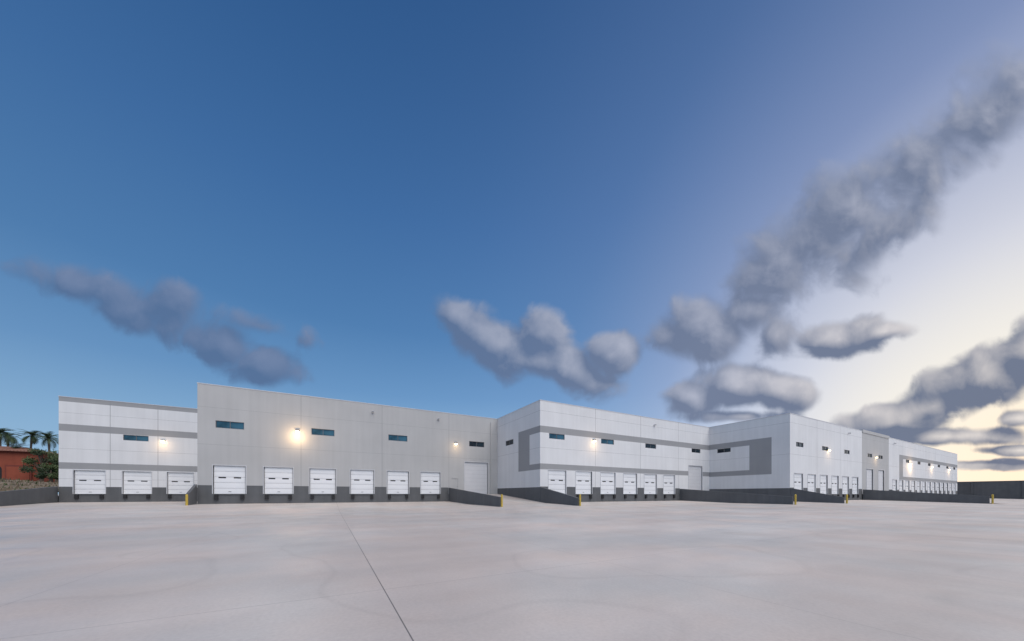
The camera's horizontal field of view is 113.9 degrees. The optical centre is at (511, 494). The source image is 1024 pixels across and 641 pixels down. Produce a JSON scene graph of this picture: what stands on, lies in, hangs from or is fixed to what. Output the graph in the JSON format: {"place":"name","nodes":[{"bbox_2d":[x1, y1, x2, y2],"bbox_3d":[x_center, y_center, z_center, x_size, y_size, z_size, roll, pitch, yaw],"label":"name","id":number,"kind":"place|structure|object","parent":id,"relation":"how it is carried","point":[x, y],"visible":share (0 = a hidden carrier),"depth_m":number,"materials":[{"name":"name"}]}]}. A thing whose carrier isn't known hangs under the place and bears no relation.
{"place":"outdoors","nodes":[
{"label":"outdoors","id":0,"kind":"place"},
{"bbox_2d":[4,443,27,447],"bbox_3d":[-93.240,-5.783,62.860,4.474,7.528,4.459,0,0,8],"label":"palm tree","id":1,"kind":"object","parent":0,"point":[17,446],"visible":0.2,"depth_m":62.49,"materials":[{"name":"green plant"}]},
{"bbox_2d":[0,478,58,491],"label":"hillside","id":2,"kind":"structure","parent":0,"point":[24,482],"depth_m":46.76,"materials":[{"name":"plant"}]},
{"bbox_2d":[0,428,14,445],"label":"palm tree","id":3,"kind":"object","parent":2,"relation":"on","point":[3,434],"visible":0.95,"depth_m":71.30,"materials":[{"name":"green plant"}]},
{"bbox_2d":[4,432,20,446],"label":"palm tree","id":4,"kind":"object","parent":2,"relation":"on","point":[10,440],"visible":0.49,"depth_m":76.01,"materials":[{"name":"green plant"}]},
{"bbox_2d":[0,451,54,482],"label":"walls","id":5,"kind":"structure","parent":2,"relation":"on","point":[11,457],"depth_m":59.64,"materials":[{"name":"red paint"}]},
{"bbox_2d":[0,465,31,480],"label":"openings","id":6,"kind":"object","parent":5,"relation":"attached to","point":[11,471],"visible":0.53,"depth_m":59.44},
{"bbox_2d":[0,446,57,453],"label":"roof","id":7,"kind":"structure","parent":5,"relation":"on","point":[4,448],"depth_m":61.12,"materials":[{"name":"tile"}]},
{"bbox_2d":[15,429,43,448],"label":"palm tree","id":8,"kind":"object","parent":2,"relation":"on","point":[32,437],"visible":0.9,"depth_m":73.55,"materials":[{"name":"green plant"}]},
{"bbox_2d":[19,447,58,481],"bbox_3d":[-83.601,-5.014,59.324,3.591,6.524,4.681,0,0,44],"label":"broadleaf tree","id":9,"kind":"object","parent":2,"relation":"on","point":[27,468],"visible":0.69,"depth_m":58.77,"materials":[{"name":"green plant"}]},
{"bbox_2d":[34,464,58,482],"bbox_3d":[-77.280,-3.317,55.839,2.708,3.574,2.872,0,0,-6],"label":"broadleaf tree","id":10,"kind":"object","parent":2,"relation":"on","point":[52,470],"visible":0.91,"depth_m":55.52,"materials":[{"name":"green plant"}]},
{"bbox_2d":[34,431,58,451],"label":"palm tree","id":11,"kind":"object","parent":2,"relation":"on","point":[47,439],"visible":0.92,"depth_m":73.66,"materials":[{"name":"green plant"}]},
{"bbox_2d":[36,455,58,481],"bbox_3d":[-80.118,-4.212,58.426,3.794,5.216,3.620,0,0,16],"label":"broadleaf tree","id":12,"kind":"object","parent":2,"relation":"on","point":[52,461],"visible":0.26,"depth_m":57.92,"materials":[{"name":"green plant"}]},
{"bbox_2d":[0,494,1023,640],"bbox_3d":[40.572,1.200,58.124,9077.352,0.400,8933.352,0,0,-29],"label":"ground","id":13,"kind":"structure","parent":0,"point":[868,570],"depth_m":6.03,"materials":[{"name":"concrete"}]},
{"bbox_2d":[0,486,57,505],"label":"retaining wall","id":14,"kind":"structure","parent":13,"relation":"on","point":[31,496],"depth_m":36.63,"materials":[{"name":"grey paint"}]},
{"bbox_2d":[59,396,196,501],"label":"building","id":15,"kind":"structure","parent":13,"relation":"on","point":[92,432],"depth_m":43.05,"materials":[{"name":"grey paint"}]},
{"bbox_2d":[73,470,105,498],"bbox_3d":[-52.905,-1.215,41.731,2.810,3.650,0.380,0,0,-29],"label":"dock door","id":16,"kind":"structure","parent":15,"relation":"attached to","point":[90,482],"depth_m":41.81,"materials":[{"name":"white metal"}]},
{"bbox_2d":[61,396,196,408],"bbox_3d":[-47.661,-11.935,44.699,17.220,0.070,0.250,0,0,-29],"label":"parapet cap","id":17,"kind":"object","parent":15,"relation":"on","point":[127,402],"visible":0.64,"depth_m":43.29,"materials":[{"name":"metal"}]},
{"bbox_2d":[123,435,148,440],"bbox_3d":[-49.358,-7.360,43.769,2.350,0.720,0.070,0,0,-29],"label":"window","id":18,"kind":"structure","parent":15,"relation":"attached to","point":[135,438],"depth_m":43.75,"materials":[{"name":"blue glass"}]},
{"bbox_2d":[122,471,151,498],"bbox_3d":[-49.221,-1.215,43.748,2.810,3.650,0.380,0,0,-29],"label":"dock door","id":19,"kind":"structure","parent":15,"relation":"attached to","point":[137,482],"depth_m":43.81,"materials":[{"name":"white metal"}]},
{"bbox_2d":[166,472,193,498],"bbox_3d":[-45.537,-1.215,45.765,2.810,3.650,0.380,0,0,-29],"label":"dock door","id":20,"kind":"structure","parent":15,"relation":"attached to","point":[180,482],"depth_m":45.76,"materials":[{"name":"white metal"}]},
{"bbox_2d":[185,494,187,504],"bbox_3d":[-30.723,0.755,31.461,0.190,1.490,0.190,0,0,-29],"label":"yellow bollard","id":21,"kind":"object","parent":13,"relation":"on","point":[186,499],"visible":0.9,"depth_m":31.38,"materials":[{"name":"yellow metal"}]},
{"bbox_2d":[186,484,196,504],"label":"retaining wall","id":22,"kind":"structure","parent":13,"relation":"on","point":[192,495],"depth_m":32.66,"materials":[{"name":"grey paint"}]},
{"bbox_2d":[197,383,496,503],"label":"wing wall","id":23,"kind":"structure","parent":13,"relation":"on","point":[268,435],"depth_m":39.20,"materials":[{"name":"grey paint"}]},
{"bbox_2d":[212,464,246,499],"bbox_3d":[-29.510,-1.215,34.816,2.810,3.650,0.380,0,0,-29],"label":"dock door","id":24,"kind":"structure","parent":23,"relation":"attached to","point":[230,479],"depth_m":34.91,"materials":[{"name":"white metal"}]},
{"bbox_2d":[216,420,243,429],"bbox_3d":[-29.524,-7.225,34.905,2.330,0.750,0.070,0,0,-29],"label":"window","id":25,"kind":"structure","parent":23,"relation":"attached to","point":[229,425],"depth_m":34.89,"materials":[{"name":"blue glass"}]},
{"bbox_2d":[263,466,293,499],"bbox_3d":[-25.808,-1.215,36.843,2.810,3.650,0.380,0,0,-29],"label":"dock door","id":26,"kind":"structure","parent":23,"relation":"attached to","point":[278,480],"depth_m":36.93,"materials":[{"name":"white metal"}]},
{"bbox_2d":[309,468,335,498],"bbox_3d":[-22.080,-1.215,38.883,2.810,3.650,0.380,0,0,-29],"label":"dock door","id":27,"kind":"structure","parent":23,"relation":"attached to","point":[322,480],"depth_m":38.97,"materials":[{"name":"white metal"}]},
{"bbox_2d":[311,428,333,435],"bbox_3d":[-22.099,-7.225,38.970,2.340,0.750,0.070,0,0,-29],"label":"window","id":28,"kind":"structure","parent":23,"relation":"attached to","point":[323,432],"depth_m":38.96,"materials":[{"name":"blue glass"}]},
{"bbox_2d":[350,469,374,498],"bbox_3d":[-18.379,-1.215,40.910,2.810,3.650,0.380,0,0,-29],"label":"dock door","id":29,"kind":"structure","parent":23,"relation":"attached to","point":[362,481],"depth_m":41.02,"materials":[{"name":"white metal"}]},
{"bbox_2d":[388,434,406,441],"bbox_3d":[-14.736,-7.225,43.002,2.350,0.750,0.070,0,0,-29],"label":"window","id":30,"kind":"structure","parent":23,"relation":"attached to","point":[396,438],"depth_m":43.00,"materials":[{"name":"blue glass"}]},
{"bbox_2d":[387,470,408,498],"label":"dock door","id":31,"kind":"structure","parent":23,"relation":"attached to","point":[397,482],"depth_m":43.01,"materials":[{"name":"white metal"}]},
{"bbox_2d":[420,471,440,498],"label":"dock door","id":32,"kind":"structure","parent":23,"relation":"attached to","point":[430,482],"depth_m":45.07,"materials":[{"name":"white metal"}]},
{"bbox_2d":[451,478,457,488],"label":"entry door","id":33,"kind":"structure","parent":23,"relation":"attached to","point":[454,482],"depth_m":46.61,"materials":[{"name":"grey paint"}]},
{"bbox_2d":[464,461,487,493],"bbox_3d":[-5.192,-2.365,48.215,3.760,4.630,0.230,0,0,-29],"label":"grade door","id":34,"kind":"structure","parent":23,"relation":"attached to","point":[475,476],"depth_m":48.30,"materials":[{"name":"metal"}]},
{"bbox_2d":[469,441,483,446],"bbox_3d":[-5.131,-7.225,48.260,2.350,0.750,0.070,0,0,-29],"label":"window","id":35,"kind":"structure","parent":23,"relation":"attached to","point":[476,444],"depth_m":48.22,"materials":[{"name":"glass"}]},
{"bbox_2d":[490,422,491,493],"bbox_3d":[-3.104,-5.300,49.191,0.120,10.600,0.116,0,0,-29],"label":"downspout","id":36,"kind":"object","parent":23,"relation":"attached to","point":[490,457],"visible":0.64,"depth_m":49.18,"materials":[{"name":"grey paint"}]},
{"bbox_2d":[449,488,500,506],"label":"retaining wall","id":37,"kind":"structure","parent":13,"relation":"on","point":[464,496],"depth_m":38.54,"materials":[{"name":"grey paint"}]},
{"bbox_2d":[488,494,542,505],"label":"loading ramp","id":38,"kind":"structure","parent":13,"relation":"on","point":[508,500],"depth_m":39.80,"materials":[{"name":"concrete"}]},
{"bbox_2d":[497,400,539,501],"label":"wing side wall","id":39,"kind":"structure","parent":13,"relation":"on","point":[518,467],"depth_m":43.77,"materials":[{"name":"grey paint"}]},
{"bbox_2d":[506,439,512,445],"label":"window","id":40,"kind":"structure","parent":39,"relation":"attached to","point":[509,442],"depth_m":46.70,"materials":[{"name":"black glass"}]},
{"bbox_2d":[540,487,578,505],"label":"retaining wall","id":41,"kind":"structure","parent":13,"relation":"on","point":[550,496],"depth_m":36.86,"materials":[{"name":"grey paint"}]},
{"bbox_2d":[540,400,708,501],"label":"wing wall","id":42,"kind":"structure","parent":13,"relation":"on","point":[580,429],"depth_m":45.88,"materials":[{"name":"grey paint"}]},
{"bbox_2d":[549,433,563,439],"bbox_3d":[5.479,-7.075,40.958,2.350,0.650,0.070,0,0,-29],"label":"window","id":43,"kind":"structure","parent":42,"relation":"attached to","point":[556,436],"depth_m":40.93,"materials":[{"name":"blue glass"}]},
{"bbox_2d":[548,469,566,493],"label":"dock door","id":44,"kind":"structure","parent":42,"relation":"attached to","point":[556,480],"depth_m":41.07,"materials":[{"name":"white metal"}]},
{"bbox_2d":[575,470,591,498],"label":"dock door","id":45,"kind":"structure","parent":42,"relation":"attached to","point":[583,482],"depth_m":43.05,"materials":[{"name":"white metal"}]},
{"bbox_2d":[601,439,613,444],"bbox_3d":[12.847,-7.075,44.992,2.350,0.650,0.070,0,0,-29],"label":"window","id":46,"kind":"structure","parent":42,"relation":"attached to","point":[605,441],"depth_m":45.02,"materials":[{"name":"blue glass"}]},
{"bbox_2d":[600,471,615,498],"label":"dock door","id":47,"kind":"structure","parent":42,"relation":"attached to","point":[606,483],"depth_m":45.07,"materials":[{"name":"white metal"}]},
{"bbox_2d":[623,472,636,498],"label":"dock door","id":48,"kind":"structure","parent":42,"relation":"attached to","point":[629,483],"depth_m":47.10,"materials":[{"name":"white metal"}]},
{"bbox_2d":[644,473,656,498],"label":"dock door","id":49,"kind":"structure","parent":42,"relation":"attached to","point":[650,483],"depth_m":49.19,"materials":[{"name":"white metal"}]},
{"bbox_2d":[645,443,655,448],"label":"window","id":50,"kind":"structure","parent":42,"relation":"attached to","point":[653,446],"depth_m":49.09,"materials":[{"name":"blue glass"}]},
{"bbox_2d":[663,474,674,497],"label":"dock door","id":51,"kind":"structure","parent":42,"relation":"attached to","point":[668,483],"depth_m":51.17,"materials":[{"name":"white metal"}]},
{"bbox_2d":[688,465,702,489],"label":"grade door","id":52,"kind":"structure","parent":42,"relation":"attached to","point":[694,477],"depth_m":54.29,"materials":[{"name":"metal"}]},
{"bbox_2d":[692,448,699,452],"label":"window","id":53,"kind":"structure","parent":42,"relation":"attached to","point":[696,450],"depth_m":54.52,"materials":[{"name":"black glass"}]},
{"bbox_2d":[680,489,792,504],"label":"retaining wall","id":54,"kind":"structure","parent":13,"relation":"on","point":[706,496],"depth_m":45.66,"materials":[{"name":"grey paint"}]},
{"bbox_2d":[709,413,789,495],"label":"wing side wall","id":55,"kind":"structure","parent":13,"relation":"on","point":[756,460],"depth_m":50.29,"materials":[{"name":"grey paint"}]},
{"bbox_2d":[717,448,730,452],"bbox_3d":[34.389,-7.075,53.998,0.070,0.650,2.100,0,0,-29],"label":"window","id":56,"kind":"structure","parent":55,"relation":"attached to","point":[723,450],"depth_m":54.01,"materials":[{"name":"black glass"}]},
{"bbox_2d":[794,494,796,504],"bbox_3d":[33.524,0.755,39.388,0.190,1.490,0.190,0,0,-29],"label":"yellow bollard","id":57,"kind":"object","parent":13,"relation":"on","point":[795,499],"visible":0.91,"depth_m":39.31,"materials":[{"name":"yellow metal"}]},
{"bbox_2d":[790,488,844,502],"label":"retaining wall","id":58,"kind":"structure","parent":13,"relation":"on","point":[805,496],"depth_m":43.87,"materials":[{"name":"grey paint"}]},
{"bbox_2d":[790,414,956,499],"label":"wing wall","id":59,"kind":"structure","parent":13,"relation":"on","point":[811,456],"depth_m":58.27,"materials":[{"name":"grey paint"}]},
{"bbox_2d":[794,473,802,489],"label":"dock door","id":60,"kind":"structure","parent":59,"relation":"attached to","point":[797,481],"depth_m":47.55,"materials":[{"name":"white metal"}]},
{"bbox_2d":[796,442,802,446],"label":"window","id":61,"kind":"structure","parent":59,"relation":"attached to","point":[798,444],"depth_m":47.81,"materials":[{"name":"grey glass"}]},
{"bbox_2d":[807,474,815,491],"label":"dock door","id":62,"kind":"structure","parent":59,"relation":"attached to","point":[810,482],"depth_m":49.54,"materials":[{"name":"white metal"}]},
{"bbox_2d":[820,474,827,493],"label":"dock door","id":63,"kind":"structure","parent":59,"relation":"attached to","point":[823,484],"depth_m":51.69,"materials":[{"name":"white metal"}]},
{"bbox_2d":[831,475,839,495],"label":"dock door","id":64,"kind":"structure","parent":59,"relation":"attached to","point":[833,484],"depth_m":53.68,"materials":[{"name":"white metal"}]},
{"bbox_2d":[842,476,849,497],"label":"dock door","id":65,"kind":"structure","parent":59,"relation":"attached to","point":[844,485],"depth_m":55.65,"materials":[{"name":"white metal"}]},
{"bbox_2d":[852,476,858,497],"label":"dock door","id":66,"kind":"structure","parent":59,"relation":"attached to","point":[855,487],"depth_m":57.92,"materials":[{"name":"white metal"}]},
{"bbox_2d":[866,468,872,489],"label":"grade door","id":67,"kind":"structure","parent":59,"relation":"attached to","point":[869,479],"depth_m":61.19,"materials":[{"name":"metal"}]},
{"bbox_2d":[861,429,889,438],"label":"bay parapet","id":68,"kind":"structure","parent":59,"relation":"on","point":[875,434],"depth_m":62.10,"materials":[{"name":"grey paint"}]},
{"bbox_2d":[878,469,883,489],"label":"grade door","id":69,"kind":"structure","parent":59,"relation":"attached to","point":[880,479],"depth_m":64.00,"materials":[{"name":"metal"}]},
{"bbox_2d":[892,479,896,490],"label":"dock door","id":70,"kind":"structure","parent":59,"relation":"attached to","point":[894,483],"depth_m":67.94,"materials":[{"name":"white metal"}]},
{"bbox_2d":[899,480,902,490],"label":"dock door","id":71,"kind":"structure","parent":59,"relation":"attached to","point":[900,485],"depth_m":69.82,"materials":[{"name":"white metal"}]},
{"bbox_2d":[905,480,909,491],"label":"dock door","id":72,"kind":"structure","parent":59,"relation":"attached to","point":[906,486],"depth_m":71.92,"materials":[{"name":"white metal"}]},
{"bbox_2d":[911,480,914,491],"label":"dock door","id":73,"kind":"structure","parent":59,"relation":"attached to","point":[912,485],"depth_m":73.85,"materials":[{"name":"white metal"}]},
{"bbox_2d":[917,481,920,491],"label":"dock door","id":74,"kind":"structure","parent":59,"relation":"attached to","point":[918,486],"depth_m":76.02,"materials":[{"name":"white metal"}]},
{"bbox_2d":[922,481,925,492],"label":"dock door","id":75,"kind":"structure","parent":59,"relation":"attached to","point":[923,486],"depth_m":77.98,"materials":[{"name":"white metal"}]},
{"bbox_2d":[927,481,930,492],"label":"dock door","id":76,"kind":"structure","parent":59,"relation":"attached to","point":[928,487],"depth_m":80.01,"materials":[{"name":"white metal"}]},
{"bbox_2d":[937,482,939,493],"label":"dock door","id":77,"kind":"structure","parent":59,"relation":"attached to","point":[938,486],"depth_m":84.38,"materials":[{"name":"white metal"}]},
{"bbox_2d":[941,482,943,493],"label":"dock door","id":78,"kind":"structure","parent":59,"relation":"attached to","point":[942,487],"depth_m":86.27,"materials":[{"name":"white metal"}]},
{"bbox_2d":[945,483,947,493],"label":"dock door","id":79,"kind":"structure","parent":59,"relation":"attached to","point":[946,487],"depth_m":88.26,"materials":[{"name":"white metal"}]},
{"bbox_2d":[953,483,955,493],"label":"dock door","id":80,"kind":"structure","parent":59,"relation":"attached to","point":[954,488],"depth_m":92.52,"materials":[{"name":"white metal"}]},
{"bbox_2d":[863,489,989,503],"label":"retaining wall","id":81,"kind":"structure","parent":13,"relation":"on","point":[900,496],"depth_m":53.12,"materials":[{"name":"grey paint"}]},
{"bbox_2d":[957,480,1023,498],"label":"perimeter wall","id":82,"kind":"structure","parent":13,"relation":"on","point":[1006,489],"depth_m":91.39,"materials":[{"name":"grey paint"}]},
{"bbox_2d":[990,501,1014,503],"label":"loading ramp","id":83,"kind":"structure","parent":13,"relation":"on","point":[998,502],"depth_m":50.99,"materials":[{"name":"concrete"}]},
{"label":"shell","id":84,"kind":"object","parent":13,"relation":"on","visible":0},
{"bbox_2d":[197,382,954,453],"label":"parapet cap","id":85,"kind":"object","parent":84,"relation":"on","point":[532,403],"visible":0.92,"depth_m":44.72,"materials":[{"name":"metal"}]},
{"bbox_2d":[0,0,1023,493],"label":"sky","id":86,"kind":"structure","parent":0,"point":[708,213],"materials":[{"name":"blue"}]}
]}

